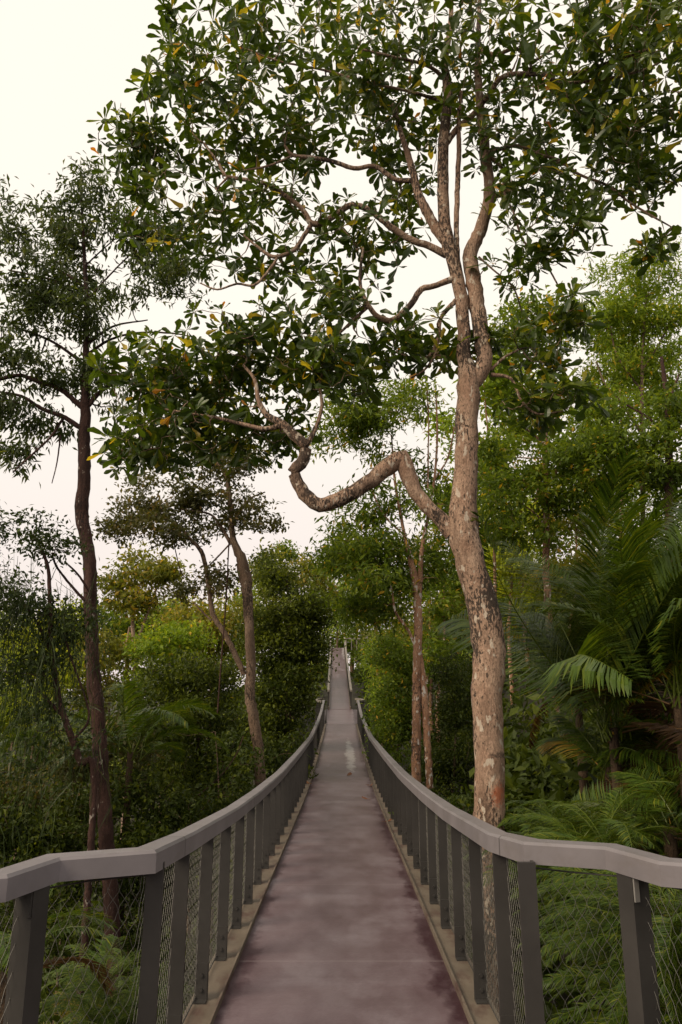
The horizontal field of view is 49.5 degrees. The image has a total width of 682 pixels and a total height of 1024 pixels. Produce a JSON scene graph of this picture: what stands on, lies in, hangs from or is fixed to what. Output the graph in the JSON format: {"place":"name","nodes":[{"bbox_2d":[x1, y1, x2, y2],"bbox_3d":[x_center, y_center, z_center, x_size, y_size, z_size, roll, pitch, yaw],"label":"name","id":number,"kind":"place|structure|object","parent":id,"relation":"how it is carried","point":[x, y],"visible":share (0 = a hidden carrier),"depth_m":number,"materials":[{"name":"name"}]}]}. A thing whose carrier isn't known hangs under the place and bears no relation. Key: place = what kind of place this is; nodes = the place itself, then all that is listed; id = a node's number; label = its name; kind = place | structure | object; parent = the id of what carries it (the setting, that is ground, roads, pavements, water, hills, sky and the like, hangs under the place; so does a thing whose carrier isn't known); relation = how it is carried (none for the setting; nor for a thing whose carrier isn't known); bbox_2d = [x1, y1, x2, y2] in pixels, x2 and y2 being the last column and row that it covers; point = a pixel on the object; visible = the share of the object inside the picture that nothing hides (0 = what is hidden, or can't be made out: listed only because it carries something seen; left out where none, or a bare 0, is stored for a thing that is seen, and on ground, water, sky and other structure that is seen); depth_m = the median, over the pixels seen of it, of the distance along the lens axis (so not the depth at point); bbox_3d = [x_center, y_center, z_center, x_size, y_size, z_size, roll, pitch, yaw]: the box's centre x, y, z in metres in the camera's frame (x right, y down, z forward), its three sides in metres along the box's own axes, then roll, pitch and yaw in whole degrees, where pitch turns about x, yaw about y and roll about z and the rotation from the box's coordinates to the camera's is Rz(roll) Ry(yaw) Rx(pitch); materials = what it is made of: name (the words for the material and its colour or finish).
{"place":"outdoors","nodes":[
{"label":"outdoors","id":0,"kind":"place"},
{"bbox_2d":[0,590,665,1023],"bbox_3d":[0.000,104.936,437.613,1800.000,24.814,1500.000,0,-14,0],"label":"ground","id":1,"kind":"structure","parent":0,"point":[470,782],"depth_m":35.08,"materials":[{"name":"green plant"}]},
{"bbox_2d":[0,644,85,911],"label":"lime bush","id":2,"kind":"object","parent":1,"relation":"on","point":[33,722],"visible":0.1,"depth_m":28.98,"materials":[{"name":"plant"}]},
{"bbox_2d":[0,664,100,762],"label":"palm","id":3,"kind":"object","parent":1,"relation":"on","point":[27,731],"visible":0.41,"depth_m":11.68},
{"bbox_2d":[0,599,108,784],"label":"woodland tree","id":4,"kind":"object","parent":1,"relation":"on","point":[55,649],"visible":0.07,"depth_m":38.81,"materials":[{"name":"green plant"}]},
{"bbox_2d":[0,880,118,1023],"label":"palm","id":5,"kind":"object","parent":1,"relation":"on","point":[7,938],"visible":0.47,"depth_m":5.38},
{"bbox_2d":[0,501,130,1023],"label":"weeping tree","id":6,"kind":"object","parent":1,"relation":"on","point":[44,660],"visible":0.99,"depth_m":10.17,"materials":[{"name":"green plant"}]},
{"bbox_2d":[0,770,135,891],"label":"understorey bush","id":7,"kind":"object","parent":1,"relation":"on","point":[34,845],"visible":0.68,"depth_m":12.95,"materials":[{"name":"green plant"}]},
{"bbox_2d":[0,706,172,1023],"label":"understorey bush","id":8,"kind":"object","parent":1,"relation":"on","point":[65,771],"visible":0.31,"depth_m":14.58,"materials":[{"name":"green plant"}]},
{"bbox_2d":[38,959,139,1023],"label":"fern","id":9,"kind":"object","parent":1,"relation":"on","point":[50,1002],"visible":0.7,"depth_m":5.90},
{"bbox_2d":[57,622,143,883],"bbox_3d":[-10.364,9.723,30.461,5.048,10.590,4.896,0,-14,0],"label":"lime bush","id":10,"kind":"object","parent":1,"relation":"on","point":[116,649],"visible":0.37,"depth_m":30.61,"materials":[{"name":"green plant"}]},
{"bbox_2d":[41,948,167,1020],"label":"fern","id":11,"kind":"object","parent":1,"relation":"on","point":[110,1002],"visible":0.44,"depth_m":6.42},
{"bbox_2d":[45,943,167,1023],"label":"fern","id":12,"kind":"object","parent":1,"relation":"on","point":[79,976],"visible":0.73,"depth_m":6.09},
{"bbox_2d":[49,994,165,1023],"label":"fern","id":13,"kind":"object","parent":1,"relation":"on","point":[69,1019],"visible":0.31,"depth_m":6.28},
{"bbox_2d":[54,992,165,1023],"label":"fern","id":14,"kind":"object","parent":1,"relation":"on","point":[97,1012],"visible":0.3,"depth_m":6.28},
{"bbox_2d":[60,978,164,1023],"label":"fern","id":15,"kind":"object","parent":1,"relation":"on","point":[107,1008],"visible":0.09,"depth_m":6.95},
{"bbox_2d":[67,1006,159,1023],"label":"fern","id":16,"kind":"object","parent":1,"relation":"on","point":[116,1008],"visible":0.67,"depth_m":5.91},
{"bbox_2d":[68,593,160,714],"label":"woodland tree","id":17,"kind":"object","parent":1,"relation":"on","point":[124,625],"visible":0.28,"depth_m":42.66,"materials":[{"name":"green plant"}]},
{"bbox_2d":[71,979,159,1023],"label":"fern","id":18,"kind":"object","parent":1,"relation":"on","point":[126,999],"visible":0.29,"depth_m":6.43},
{"bbox_2d":[0,813,232,1022],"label":"understorey bush","id":19,"kind":"object","parent":1,"relation":"on","point":[74,938],"visible":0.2,"depth_m":13.02,"materials":[{"name":"green plant"}]},
{"bbox_2d":[43,934,193,1023],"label":"fern","id":20,"kind":"object","parent":1,"relation":"on","point":[109,944],"visible":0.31,"depth_m":6.91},
{"bbox_2d":[21,680,228,940],"bbox_3d":[-4.077,6.634,13.928,3.856,6.730,3.990,0,-14,0],"label":"palm","id":21,"kind":"object","parent":1,"relation":"on","point":[166,711],"visible":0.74,"depth_m":14.14,"materials":[{"name":"plant"}]},
{"bbox_2d":[0,150,254,1005],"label":"slender tree","id":22,"kind":"object","parent":1,"relation":"on","point":[44,293],"visible":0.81,"depth_m":13.89,"materials":[{"name":"green plant"}]},
{"bbox_2d":[112,956,168,1003],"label":"fern","id":23,"kind":"object","parent":1,"relation":"on","point":[137,989],"visible":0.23,"depth_m":7.52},
{"bbox_2d":[97,541,194,838],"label":"spreading tree","id":24,"kind":"object","parent":1,"relation":"on","point":[135,599],"visible":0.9,"depth_m":32.68,"materials":[{"name":"green plant"}]},
{"bbox_2d":[129,593,196,663],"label":"woodland tree","id":25,"kind":"object","parent":1,"relation":"on","point":[167,602],"visible":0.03,"depth_m":44.82,"materials":[{"name":"green plant"}]},
{"bbox_2d":[118,614,223,822],"bbox_3d":[-7.294,9.254,29.670,4.482,10.245,4.899,0,-14,0],"label":"lime bush","id":26,"kind":"object","parent":1,"relation":"on","point":[174,637],"visible":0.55,"depth_m":30.16,"materials":[{"name":"green plant"}]},
{"bbox_2d":[79,756,265,895],"bbox_3d":[-2.848,7.261,13.747,4.060,5.257,3.087,7,-16,-27],"label":"understorey bush","id":27,"kind":"object","parent":1,"relation":"on","point":[141,833],"visible":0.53,"depth_m":14.00,"materials":[{"name":"green plant"}]},
{"bbox_2d":[83,639,277,944],"bbox_3d":[-4.081,7.417,18.491,4.995,8.322,4.139,6,-15,-22],"label":"rounded tree","id":28,"kind":"object","parent":1,"relation":"on","point":[195,678],"visible":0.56,"depth_m":18.65,"materials":[{"name":"green plant"}]},
{"bbox_2d":[89,433,294,875],"bbox_3d":[-3.823,4.303,17.595,5.306,13.592,2.942,2,-14,-8],"label":"forked tree","id":29,"kind":"object","parent":1,"relation":"on","point":[148,511],"visible":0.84,"depth_m":18.25,"materials":[{"name":"green plant"}]},
{"bbox_2d":[217,540,229,711],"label":"hanging vine","id":30,"kind":"object","parent":29,"relation":"hanging from","point":[223,626],"visible":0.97,"depth_m":17.65,"materials":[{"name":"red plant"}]},
{"bbox_2d":[114,586,274,755],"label":"woodland tree","id":31,"kind":"object","parent":1,"relation":"on","point":[240,597],"visible":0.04,"depth_m":48.50,"materials":[{"name":"green plant"}]},
{"bbox_2d":[144,581,261,753],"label":"woodland tree","id":32,"kind":"object","parent":1,"relation":"on","point":[186,613],"visible":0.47,"depth_m":40.89,"materials":[{"name":"green plant"}]},
{"bbox_2d":[103,674,318,957],"bbox_3d":[-2.632,7.209,16.623,6.128,6.932,3.669,11,-18,-39],"label":"understorey bush","id":33,"kind":"object","parent":1,"relation":"on","point":[232,743],"visible":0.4,"depth_m":16.47,"materials":[{"name":"green plant"}]},
{"bbox_2d":[220,542,341,757],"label":"dense tree","id":34,"kind":"object","parent":1,"relation":"on","point":[282,670],"visible":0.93,"depth_m":25.86,"materials":[{"name":"green plant"}]},
{"bbox_2d":[268,539,308,593],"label":"woodland tree","id":35,"kind":"object","parent":1,"relation":"on","point":[293,554],"visible":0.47,"depth_m":55.10,"materials":[{"name":"green plant"}]},
{"bbox_2d":[231,538,347,717],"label":"woodland tree","id":36,"kind":"object","parent":1,"relation":"on","point":[304,562],"visible":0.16,"depth_m":47.02,"materials":[{"name":"green plant"}]},
{"bbox_2d":[298,572,359,648],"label":"woodland tree","id":37,"kind":"object","parent":1,"relation":"on","point":[336,629],"visible":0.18,"depth_m":73.99,"materials":[{"name":"green plant"}]},
{"bbox_2d":[306,639,366,675],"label":"slope tree","id":38,"kind":"object","parent":1,"relation":"on","point":[354,652],"visible":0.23,"depth_m":72.00,"materials":[{"name":"green plant"}]},
{"bbox_2d":[0,700,681,1023],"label":"footbridge","id":39,"kind":"object","parent":1,"relation":"on","point":[340,911],"visible":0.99,"depth_m":4.82,"materials":[{"name":"grey paint"}]},
{"bbox_2d":[327,636,351,709],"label":"footbridge","id":40,"kind":"object","parent":39,"relation":"on","point":[339,688],"visible":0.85,"depth_m":49.54,"materials":[{"name":"paint"}]},
{"bbox_2d":[315,698,363,723],"bbox_3d":[-0.072,10.575,39.251,2.600,1.351,3.650,0,-14,0],"label":"bridge railing","id":41,"kind":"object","parent":39,"relation":"on","point":[317,709],"depth_m":38.46,"materials":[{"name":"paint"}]},
{"bbox_2d":[0,558,681,1023],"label":"undergrowth","id":42,"kind":"object","parent":1,"relation":"on","point":[530,774],"visible":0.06,"depth_m":14.56,"materials":[{"name":"green plant"}]},
{"bbox_2d":[319,592,409,672],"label":"slope tree","id":43,"kind":"object","parent":1,"relation":"on","point":[352,666],"visible":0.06,"depth_m":74.38,"materials":[{"name":"green plant"}]},
{"bbox_2d":[303,522,431,744],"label":"slope tree","id":44,"kind":"object","parent":1,"relation":"on","point":[356,627],"visible":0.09,"depth_m":41.98,"materials":[{"name":"green plant"}]},
{"bbox_2d":[355,633,401,745],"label":"bush","id":45,"kind":"object","parent":1,"relation":"on","point":[374,669],"visible":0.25,"depth_m":34.76,"materials":[{"name":"green plant"}]},
{"bbox_2d":[302,370,458,788],"bbox_3d":[1.293,3.201,20.090,5.137,15.237,4.630,5,-15,-18],"label":"twin trunk tree","id":46,"kind":"object","parent":1,"relation":"on","point":[383,574],"visible":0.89,"depth_m":20.44,"materials":[{"name":"green plant"}]},
{"bbox_2d":[84,0,681,1015],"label":"broadleaf tree","id":47,"kind":"object","parent":1,"relation":"on","point":[624,70],"visible":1,"depth_m":9.19,"materials":[{"name":"green plant"}]},
{"bbox_2d":[355,625,434,768],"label":"bush","id":48,"kind":"object","parent":1,"relation":"on","point":[393,724],"visible":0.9,"depth_m":22.82,"materials":[{"name":"green plant"}]},
{"bbox_2d":[357,523,468,694],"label":"slope tree","id":49,"kind":"object","parent":1,"relation":"on","point":[434,530],"visible":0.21,"depth_m":37.45,"materials":[{"name":"green plant"}]},
{"bbox_2d":[346,588,506,732],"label":"slope tree","id":50,"kind":"object","parent":1,"relation":"on","point":[430,688],"visible":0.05,"depth_m":44.68,"materials":[{"name":"green plant"}]},
{"bbox_2d":[406,559,492,749],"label":"slope tree","id":51,"kind":"object","parent":1,"relation":"on","point":[435,644],"visible":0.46,"depth_m":29.31,"materials":[{"name":"green plant"}]},
{"bbox_2d":[388,778,518,940],"bbox_3d":[1.848,6.658,11.740,2.437,4.651,2.430,0,-14,0],"label":"bush","id":52,"kind":"object","parent":1,"relation":"on","point":[461,800],"visible":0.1,"depth_m":11.68,"materials":[{"name":"green plant"}]},
{"bbox_2d":[403,639,504,803],"bbox_3d":[3.567,6.527,22.156,2.847,5.260,4.137,-6,-15,23],"label":"bush","id":53,"kind":"object","parent":1,"relation":"on","point":[453,713],"visible":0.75,"depth_m":21.38,"materials":[{"name":"green plant"}]},
{"bbox_2d":[435,611,524,658],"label":"palm","id":54,"kind":"object","parent":1,"relation":"on","point":[457,648],"visible":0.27,"depth_m":12.48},
{"bbox_2d":[409,344,573,596],"bbox_3d":[6.142,0.757,29.361,7.098,15.846,4.934,6,-15,-24],"label":"slope tree","id":55,"kind":"object","parent":1,"relation":"on","point":[488,387],"visible":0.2,"depth_m":30.04,"materials":[{"name":"green plant"}]},
{"bbox_2d":[478,497,571,704],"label":"slope tree","id":56,"kind":"object","parent":1,"relation":"on","point":[503,575],"visible":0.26,"depth_m":35.62,"materials":[{"name":"green plant"}]},
{"bbox_2d":[445,491,611,650],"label":"slope tree","id":57,"kind":"object","parent":1,"relation":"on","point":[520,635],"visible":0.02,"depth_m":43.42,"materials":[{"name":"green plant"}]},
{"bbox_2d":[469,281,637,721],"bbox_3d":[6.575,-0.396,24.830,6.424,15.815,4.518,0,-14,0],"label":"tree","id":58,"kind":"object","parent":1,"relation":"on","point":[543,481],"visible":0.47,"depth_m":24.63,"materials":[{"name":"green plant"}]},
{"bbox_2d":[503,800,604,841],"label":"fern","id":59,"kind":"object","parent":1,"relation":"on","point":[526,826],"visible":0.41,"depth_m":7.44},
{"bbox_2d":[451,355,661,664],"bbox_3d":[11.835,-0.303,39.529,11.733,17.989,5.923,0,-14,0],"label":"slope tree","id":60,"kind":"object","parent":1,"relation":"on","point":[528,656],"visible":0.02,"depth_m":39.01,"materials":[{"name":"green plant"}]},
{"bbox_2d":[504,800,609,837],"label":"fern","id":61,"kind":"object","parent":1,"relation":"on","point":[538,801],"visible":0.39,"depth_m":7.63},
{"bbox_2d":[435,446,681,813],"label":"palm","id":62,"kind":"object","parent":1,"relation":"on","point":[613,668],"visible":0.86,"depth_m":9.10,"materials":[{"name":"plant"}]},
{"bbox_2d":[482,817,635,897],"bbox_3d":[1.917,2.920,6.374,1.484,0.510,1.672,-4,-15,16],"label":"fern","id":63,"kind":"object","parent":1,"relation":"on","point":[543,828],"visible":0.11,"depth_m":6.20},
{"bbox_2d":[497,799,625,838],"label":"fern","id":64,"kind":"object","parent":1,"relation":"on","point":[537,808],"visible":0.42,"depth_m":7.44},
{"bbox_2d":[510,895,615,964],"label":"fern","id":65,"kind":"object","parent":1,"relation":"on","point":[543,909],"visible":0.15,"depth_m":5.64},
{"bbox_2d":[497,800,631,883],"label":"fern","id":66,"kind":"object","parent":1,"relation":"on","point":[524,822],"visible":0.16,"depth_m":7.24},
{"bbox_2d":[511,808,629,845],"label":"fern","id":67,"kind":"object","parent":1,"relation":"on","point":[539,814],"visible":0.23,"depth_m":7.25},
{"bbox_2d":[540,918,618,988],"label":"fern","id":68,"kind":"object","parent":1,"relation":"on","point":[579,950],"visible":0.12,"depth_m":5.29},
{"bbox_2d":[510,830,654,915],"bbox_3d":[1.929,2.949,6.083,1.242,0.450,1.393,-6,-15,22],"label":"fern","id":69,"kind":"object","parent":1,"relation":"on","point":[550,895],"visible":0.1,"depth_m":5.82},
{"bbox_2d":[529,816,637,843],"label":"fern","id":70,"kind":"object","parent":1,"relation":"on","point":[569,822],"visible":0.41,"depth_m":6.43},
{"bbox_2d":[509,496,662,625],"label":"slope tree","id":71,"kind":"object","parent":1,"relation":"on","point":[566,561],"visible":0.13,"depth_m":34.27,"materials":[{"name":"green plant"}]},
{"bbox_2d":[509,835,664,900],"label":"fern","id":72,"kind":"object","parent":1,"relation":"on","point":[616,841],"visible":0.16,"depth_m":6.08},
{"bbox_2d":[505,485,681,805],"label":"palm","id":73,"kind":"object","parent":1,"relation":"on","point":[565,574],"visible":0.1,"depth_m":10.94,"materials":[{"name":"plant"}]},
{"bbox_2d":[508,779,681,876],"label":"fern","id":74,"kind":"object","parent":1,"relation":"on","point":[606,827],"visible":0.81,"depth_m":6.24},
{"bbox_2d":[528,553,669,815],"bbox_3d":[4.434,3.090,12.078,2.405,4.896,4.109,0,-14,0],"label":"palm","id":75,"kind":"object","parent":1,"relation":"on","point":[583,775],"visible":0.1,"depth_m":12.17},
{"bbox_2d":[516,879,681,1001],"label":"fern","id":76,"kind":"object","parent":1,"relation":"on","point":[558,937],"visible":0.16,"depth_m":4.67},
{"bbox_2d":[533,806,666,854],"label":"fern","id":77,"kind":"object","parent":1,"relation":"on","point":[631,834],"visible":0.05,"depth_m":7.14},
{"bbox_2d":[519,492,681,815],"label":"palm","id":78,"kind":"object","parent":1,"relation":"on","point":[674,706],"visible":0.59,"depth_m":8.54,"materials":[{"name":"plant"}]},
{"bbox_2d":[522,792,679,841],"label":"fern","id":79,"kind":"object","parent":1,"relation":"on","point":[612,809],"visible":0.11,"depth_m":8.15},
{"bbox_2d":[537,871,666,948],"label":"fern","id":80,"kind":"object","parent":1,"relation":"on","point":[548,881],"visible":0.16,"depth_m":4.97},
{"bbox_2d":[534,691,681,855],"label":"palm","id":81,"kind":"object","parent":1,"relation":"on","point":[562,741],"visible":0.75,"depth_m":9.49,"materials":[{"name":"plant"}]},
{"bbox_2d":[536,867,681,953],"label":"fern","id":82,"kind":"object","parent":1,"relation":"on","point":[596,899],"visible":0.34,"depth_m":4.53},
{"bbox_2d":[539,892,678,975],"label":"fern","id":83,"kind":"object","parent":1,"relation":"on","point":[553,908],"visible":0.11,"depth_m":4.84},
{"bbox_2d":[537,877,681,1022],"bbox_3d":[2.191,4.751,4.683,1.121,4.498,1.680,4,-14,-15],"label":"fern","id":84,"kind":"object","parent":1,"relation":"on","point":[559,902],"visible":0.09,"depth_m":5.50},
{"bbox_2d":[539,356,681,561],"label":"tree","id":85,"kind":"object","parent":1,"relation":"on","point":[600,449],"visible":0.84,"depth_m":21.86,"materials":[{"name":"green plant"}]},
{"bbox_2d":[539,877,681,998],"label":"fern","id":86,"kind":"object","parent":1,"relation":"on","point":[596,893],"visible":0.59,"depth_m":4.28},
{"bbox_2d":[539,889,681,1001],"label":"fern","id":87,"kind":"object","parent":1,"relation":"on","point":[567,922],"visible":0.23,"depth_m":4.47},
{"bbox_2d":[543,941,678,1001],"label":"fern","id":88,"kind":"object","parent":1,"relation":"on","point":[594,958],"visible":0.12,"depth_m":4.90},
{"bbox_2d":[542,965,681,1023],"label":"fern","id":89,"kind":"object","parent":1,"relation":"on","point":[549,982],"visible":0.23,"depth_m":4.52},
{"bbox_2d":[543,964,681,1023],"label":"fern","id":90,"kind":"object","parent":1,"relation":"on","point":[591,1008],"visible":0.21,"depth_m":4.42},
{"bbox_2d":[552,1002,674,1023],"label":"fern","id":91,"kind":"object","parent":1,"relation":"on","point":[583,1015],"visible":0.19,"depth_m":4.80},
{"bbox_2d":[548,294,681,537],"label":"slope tree","id":92,"kind":"object","parent":1,"relation":"on","point":[591,348],"visible":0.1,"depth_m":33.03,"materials":[{"name":"green plant"}]},
{"bbox_2d":[551,870,681,976],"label":"fern","id":93,"kind":"object","parent":1,"relation":"on","point":[658,917],"visible":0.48,"depth_m":4.44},
{"bbox_2d":[554,816,678,844],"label":"fern","id":94,"kind":"object","parent":1,"relation":"on","point":[644,834],"visible":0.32,"depth_m":6.87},
{"bbox_2d":[552,472,681,612],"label":"slope tree","id":95,"kind":"object","parent":1,"relation":"on","point":[648,509],"visible":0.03,"depth_m":42.80,"materials":[{"name":"green plant"}]},
{"bbox_2d":[561,765,681,906],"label":"fern","id":96,"kind":"object","parent":1,"relation":"on","point":[671,849],"visible":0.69,"depth_m":7.28,"materials":[{"name":"plant"}]},
{"bbox_2d":[561,900,681,970],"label":"fern","id":97,"kind":"object","parent":1,"relation":"on","point":[580,928],"visible":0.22,"depth_m":4.39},
{"bbox_2d":[563,230,681,691],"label":"feathery tree","id":98,"kind":"object","parent":1,"relation":"on","point":[623,310],"visible":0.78,"depth_m":24.93,"materials":[{"name":"green plant"}]},
{"bbox_2d":[565,893,681,968],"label":"fern","id":99,"kind":"object","parent":1,"relation":"on","point":[591,940],"visible":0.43,"depth_m":4.14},
{"bbox_2d":[568,968,681,1023],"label":"fern","id":100,"kind":"object","parent":1,"relation":"on","point":[584,1004],"visible":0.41,"depth_m":4.07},
{"bbox_2d":[571,881,680,978],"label":"fern","id":101,"kind":"object","parent":1,"relation":"on","point":[616,909],"visible":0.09,"depth_m":4.93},
{"bbox_2d":[576,905,681,1019],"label":"fern","id":102,"kind":"object","parent":1,"relation":"on","point":[673,982],"visible":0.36,"depth_m":4.04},
{"bbox_2d":[577,802,680,842],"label":"fern","id":103,"kind":"object","parent":1,"relation":"on","point":[652,823],"visible":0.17,"depth_m":7.27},
{"bbox_2d":[576,813,681,845],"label":"fern","id":104,"kind":"object","parent":1,"relation":"on","point":[643,824],"visible":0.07,"depth_m":7.72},
{"bbox_2d":[583,930,681,1019],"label":"fern","id":105,"kind":"object","parent":1,"relation":"on","point":[666,998],"visible":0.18,"depth_m":3.95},
{"bbox_2d":[584,909,681,989],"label":"fern","id":106,"kind":"object","parent":1,"relation":"on","point":[596,975],"visible":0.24,"depth_m":4.22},
{"bbox_2d":[601,909,681,962],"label":"fern","id":107,"kind":"object","parent":1,"relation":"on","point":[607,927],"visible":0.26,"depth_m":4.20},
{"bbox_2d":[603,977,681,1023],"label":"fern","id":108,"kind":"object","parent":1,"relation":"on","point":[666,1017],"visible":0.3,"depth_m":4.04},
{"bbox_2d":[0,0,681,697],"label":"sky","id":109,"kind":"structure","parent":0,"point":[62,62],"materials":[{"name":"white"}]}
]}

